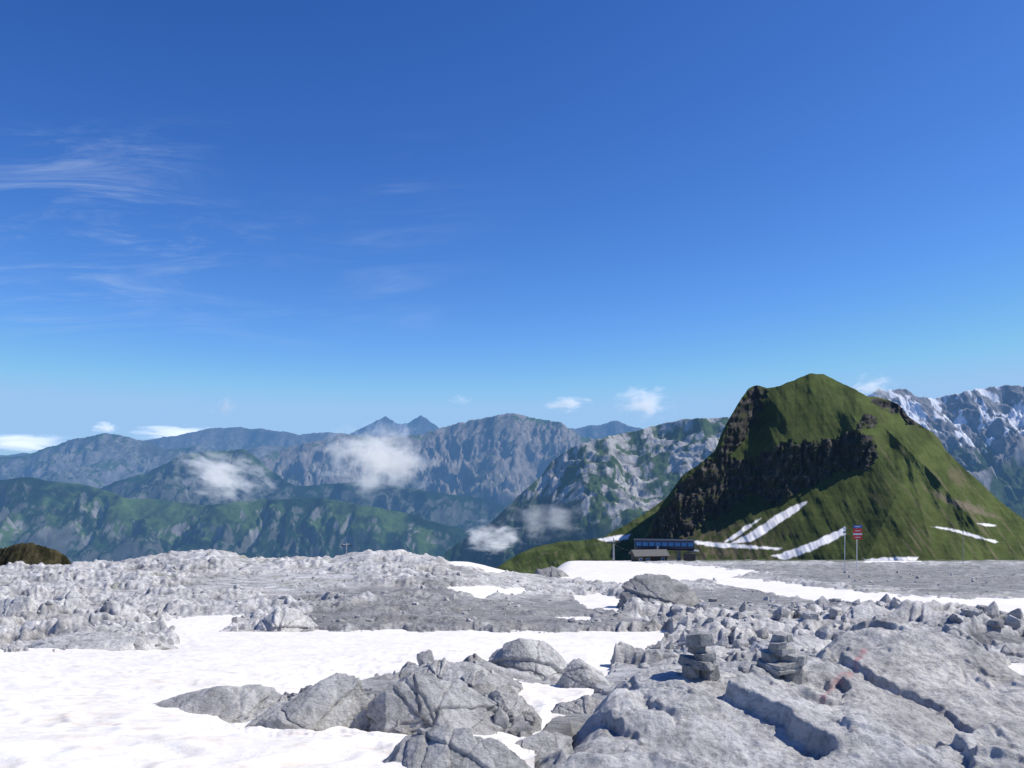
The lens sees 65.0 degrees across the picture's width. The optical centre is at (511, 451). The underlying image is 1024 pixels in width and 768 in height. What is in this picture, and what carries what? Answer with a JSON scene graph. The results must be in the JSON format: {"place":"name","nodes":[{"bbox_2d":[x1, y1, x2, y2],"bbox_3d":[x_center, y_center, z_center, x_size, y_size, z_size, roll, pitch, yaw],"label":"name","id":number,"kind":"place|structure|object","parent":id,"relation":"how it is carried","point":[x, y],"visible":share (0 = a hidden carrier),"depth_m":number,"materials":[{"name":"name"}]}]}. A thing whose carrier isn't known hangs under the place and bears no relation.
{"place":"outdoors","nodes":[
{"label":"outdoors","id":0,"kind":"place"},
{"bbox_2d":[0,433,285,488],"bbox_3d":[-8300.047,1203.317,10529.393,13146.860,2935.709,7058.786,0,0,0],"label":"mountain","id":1,"kind":"structure","parent":0,"point":[99,461],"depth_m":11149.62,"materials":[{"name":"grey stone"}]},
{"bbox_2d":[0,477,473,563],"bbox_3d":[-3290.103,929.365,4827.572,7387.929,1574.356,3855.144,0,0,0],"label":"wooded hills","id":2,"kind":"structure","parent":0,"point":[75,522],"depth_m":5144.15,"materials":[{"name":"green plant"}]},
{"bbox_2d":[100,449,507,532],"bbox_3d":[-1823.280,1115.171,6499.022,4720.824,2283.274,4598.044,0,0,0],"label":"dark mountain","id":3,"kind":"structure","parent":0,"point":[210,477],"depth_m":7047.50,"materials":[{"name":"stone"}]},
{"bbox_2d":[0,421,641,456],"bbox_3d":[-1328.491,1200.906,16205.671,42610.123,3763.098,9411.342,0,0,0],"label":"mountains","id":4,"kind":"structure","parent":0,"point":[225,439],"depth_m":17317.58,"materials":[{"name":"stone"}]},
{"bbox_2d":[350,415,438,435],"bbox_3d":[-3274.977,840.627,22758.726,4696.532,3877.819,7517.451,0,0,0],"label":"snowy peaks","id":5,"kind":"object","parent":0,"point":[421,425],"visible":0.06,"depth_m":23709.77,"materials":[{"name":"stone"}]},
{"bbox_2d":[259,413,593,505],"bbox_3d":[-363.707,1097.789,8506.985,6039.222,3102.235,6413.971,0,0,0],"label":"rocky ridge","id":6,"kind":"structure","parent":0,"point":[506,459],"depth_m":9058.48,"materials":[{"name":"grey stone"}]},
{"bbox_2d":[0,549,1023,761],"bbox_3d":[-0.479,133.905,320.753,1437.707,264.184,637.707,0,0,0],"label":"ground","id":7,"kind":"structure","parent":0,"point":[403,584],"depth_m":67.33,"materials":[{"name":"stone"}]},
{"bbox_2d":[0,595,41,617],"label":"boulder","id":8,"kind":"object","parent":7,"relation":"on","point":[9,606],"visible":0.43,"depth_m":54.07,"materials":[{"name":"stone"}]},
{"bbox_2d":[0,543,70,565],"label":"scrub mound","id":9,"kind":"object","parent":7,"relation":"on","point":[30,553],"visible":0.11,"depth_m":163.45,"materials":[{"name":"green plant"}]},
{"bbox_2d":[53,590,90,607],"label":"boulder","id":10,"kind":"object","parent":7,"relation":"on","point":[74,597],"visible":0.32,"depth_m":56.05,"materials":[{"name":"stone"}]},
{"bbox_2d":[153,684,287,722],"bbox_3d":[-2.617,2.454,7.413,1.812,0.610,0.914,0,0,0],"label":"boulder","id":11,"kind":"object","parent":7,"relation":"on","point":[237,704],"visible":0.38,"depth_m":7.30,"materials":[{"name":"stone"}]},
{"bbox_2d":[244,673,369,730],"bbox_3d":[-1.645,2.212,6.544,1.242,0.808,0.880,0,0,0],"label":"boulder","id":12,"kind":"object","parent":7,"relation":"on","point":[337,699],"visible":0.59,"depth_m":6.39,"materials":[{"name":"stone"}]},
{"bbox_2d":[349,709,370,731],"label":"boulder","id":13,"kind":"object","parent":7,"relation":"on","point":[361,720],"visible":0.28,"depth_m":6.40,"materials":[{"name":"stone"}]},
{"bbox_2d":[366,673,502,734],"bbox_3d":[-0.599,2.149,6.413,1.140,0.764,0.804,0,0,0],"label":"boulder","id":14,"kind":"object","parent":7,"relation":"on","point":[416,701],"visible":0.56,"depth_m":6.31,"materials":[{"name":"stone"}]},
{"bbox_2d":[397,657,485,681],"bbox_3d":[-0.991,3.127,10.615,1.556,0.736,1.022,0,0,0],"label":"boulder","id":15,"kind":"object","parent":7,"relation":"on","point":[442,669],"visible":0.21,"depth_m":10.62,"materials":[{"name":"stone"}]},
{"bbox_2d":[383,724,530,767],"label":"boulder","id":16,"kind":"object","parent":7,"relation":"on","point":[445,746],"visible":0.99,"depth_m":4.66,"materials":[{"name":"stone"}]},
{"bbox_2d":[459,669,512,691],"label":"boulder","id":17,"kind":"object","parent":7,"relation":"on","point":[471,678],"visible":0.15,"depth_m":9.89,"materials":[{"name":"stone"}]},
{"bbox_2d":[0,561,1023,767],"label":"snow","id":18,"kind":"structure","parent":7,"relation":"on","point":[80,708],"depth_m":13.04,"materials":[{"name":"white snow"}]},
{"bbox_2d":[26,632,177,650],"bbox_3d":[-15.654,7.367,30.132,6.095,1.133,3.242,0,0,0],"label":"boulder","id":19,"kind":"object","parent":18,"relation":"on","point":[108,641],"visible":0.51,"depth_m":29.87,"materials":[{"name":"stone"}]},
{"bbox_2d":[255,607,317,631],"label":"boulder","id":20,"kind":"object","parent":18,"relation":"on","point":[284,619],"visible":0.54,"depth_m":45.01,"materials":[{"name":"stone"}]},
{"bbox_2d":[534,566,568,576],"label":"boulder","id":21,"kind":"object","parent":18,"relation":"on","point":[552,571],"visible":0.41,"depth_m":124.08,"materials":[{"name":"stone"}]},
{"bbox_2d":[607,538,619,560],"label":"lift pylon","id":22,"kind":"object","parent":18,"relation":"on","point":[613,542],"visible":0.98,"depth_m":309.70,"materials":[{"name":"metal"}]},
{"bbox_2d":[628,547,669,561],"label":"timber hut","id":23,"kind":"object","parent":18,"relation":"on","point":[657,554],"visible":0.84,"depth_m":284.89,"materials":[{"name":"wood"}]},
{"bbox_2d":[616,573,699,607],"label":"boulder","id":24,"kind":"object","parent":18,"relation":"on","point":[646,587],"visible":0.56,"depth_m":68.01,"materials":[{"name":"stone"}]},
{"bbox_2d":[634,539,699,560],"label":"chairlift station","id":25,"kind":"object","parent":18,"relation":"on","point":[678,545],"visible":0.83,"depth_m":302.27,"materials":[{"name":"metal"}]},
{"bbox_2d":[853,525,861,570],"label":"sign post","id":26,"kind":"object","parent":18,"relation":"on","point":[857,531],"visible":1,"depth_m":119.89,"materials":[{"name":"metal"}]},
{"bbox_2d":[0,551,1023,736],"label":"rubble","id":27,"kind":"object","parent":7,"relation":"on","point":[525,720],"visible":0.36,"depth_m":37.18,"materials":[{"name":"stone"}]},
{"bbox_2d":[488,638,567,678],"bbox_3d":[0.391,4.415,16.389,1.943,1.283,1.376,0,0,0],"label":"boulder","id":28,"kind":"object","parent":7,"relation":"on","point":[539,658],"visible":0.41,"depth_m":16.17,"materials":[{"name":"stone"}]},
{"bbox_2d":[552,695,601,713],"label":"boulder","id":29,"kind":"object","parent":7,"relation":"on","point":[586,704],"visible":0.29,"depth_m":8.50,"materials":[{"name":"stone"}]},
{"bbox_2d":[555,658,611,687],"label":"boulder","id":30,"kind":"object","parent":7,"relation":"on","point":[578,673],"visible":0.42,"depth_m":14.07,"materials":[{"name":"stone"}]},
{"bbox_2d":[673,645,729,654],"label":"boulder","id":31,"kind":"object","parent":7,"relation":"on","point":[716,649],"visible":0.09,"depth_m":26.55,"materials":[{"name":"stone"}]},
{"bbox_2d":[534,617,1023,767],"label":"bedrock slab","id":32,"kind":"structure","parent":7,"relation":"on","point":[896,692],"depth_m":6.18,"materials":[{"name":"stone"}]},
{"bbox_2d":[482,690,541,731],"bbox_3d":[-0.057,2.359,6.927,0.641,0.621,0.530,0,0,0],"label":"boulder","id":33,"kind":"object","parent":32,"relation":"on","point":[512,705],"visible":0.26,"depth_m":6.88,"materials":[{"name":"stone"}]},
{"bbox_2d":[515,731,573,759],"bbox_3d":[0.187,2.092,5.581,0.494,0.294,0.374,0,0,0],"label":"boulder","id":34,"kind":"object","parent":32,"relation":"on","point":[543,744],"visible":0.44,"depth_m":5.54,"materials":[{"name":"stone"}]},
{"bbox_2d":[677,630,720,680],"bbox_3d":[1.610,1.762,6.903,0.358,0.427,0.255,0,0,0],"label":"cairn","id":35,"kind":"object","parent":32,"relation":"on","point":[699,663],"visible":0.97,"depth_m":6.84,"materials":[{"name":"stone"}]},
{"bbox_2d":[757,631,807,684],"bbox_3d":[2.314,1.782,6.893,0.449,0.450,0.308,0,0,-23],"label":"cairn","id":36,"kind":"object","parent":32,"relation":"on","point":[779,657],"visible":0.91,"depth_m":6.83,"materials":[{"name":"grey stone"}]},
{"bbox_2d":[749,635,832,651],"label":"boulder","id":37,"kind":"object","parent":7,"relation":"on","point":[806,643],"visible":0.2,"depth_m":32.60,"materials":[{"name":"stone"}]},
{"bbox_2d":[842,603,891,618],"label":"boulder","id":38,"kind":"object","parent":7,"relation":"on","point":[867,610],"visible":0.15,"depth_m":48.00,"materials":[{"name":"stone"}]},
{"bbox_2d":[969,631,1023,644],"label":"boulder","id":39,"kind":"object","parent":7,"relation":"on","point":[986,637],"visible":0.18,"depth_m":31.68,"materials":[{"name":"stone"}]},
{"bbox_2d":[0,0,1023,454],"label":"sky","id":40,"kind":"structure","parent":0,"point":[299,217],"materials":[{"name":"blue"}]},
{"bbox_2d":[496,498,665,573],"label":"green hill","id":41,"kind":"structure","parent":0,"point":[532,560],"depth_m":589.13,"materials":[{"name":"green plant"}]},
{"bbox_2d":[440,417,728,567],"bbox_3d":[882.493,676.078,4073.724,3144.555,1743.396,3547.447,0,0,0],"label":"karst massif","id":42,"kind":"structure","parent":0,"point":[599,488],"depth_m":4258.75,"materials":[{"name":"grey stone"}]},
{"bbox_2d":[644,373,1023,560],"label":"green mountain","id":43,"kind":"structure","parent":0,"point":[810,466],"depth_m":565.37,"materials":[{"name":"green plant"}]},
{"bbox_2d":[843,526,845,570],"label":"sign post","id":44,"kind":"object","parent":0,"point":[844,529],"visible":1,"depth_m":119.99,"materials":[{"name":"grey metal"}]},
{"bbox_2d":[867,385,1023,518],"bbox_3d":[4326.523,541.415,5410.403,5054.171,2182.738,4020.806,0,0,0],"label":"snow streaked range","id":45,"kind":"structure","parent":0,"point":[979,433],"depth_m":5618.23,"materials":[{"name":"grey stone"}]}
]}

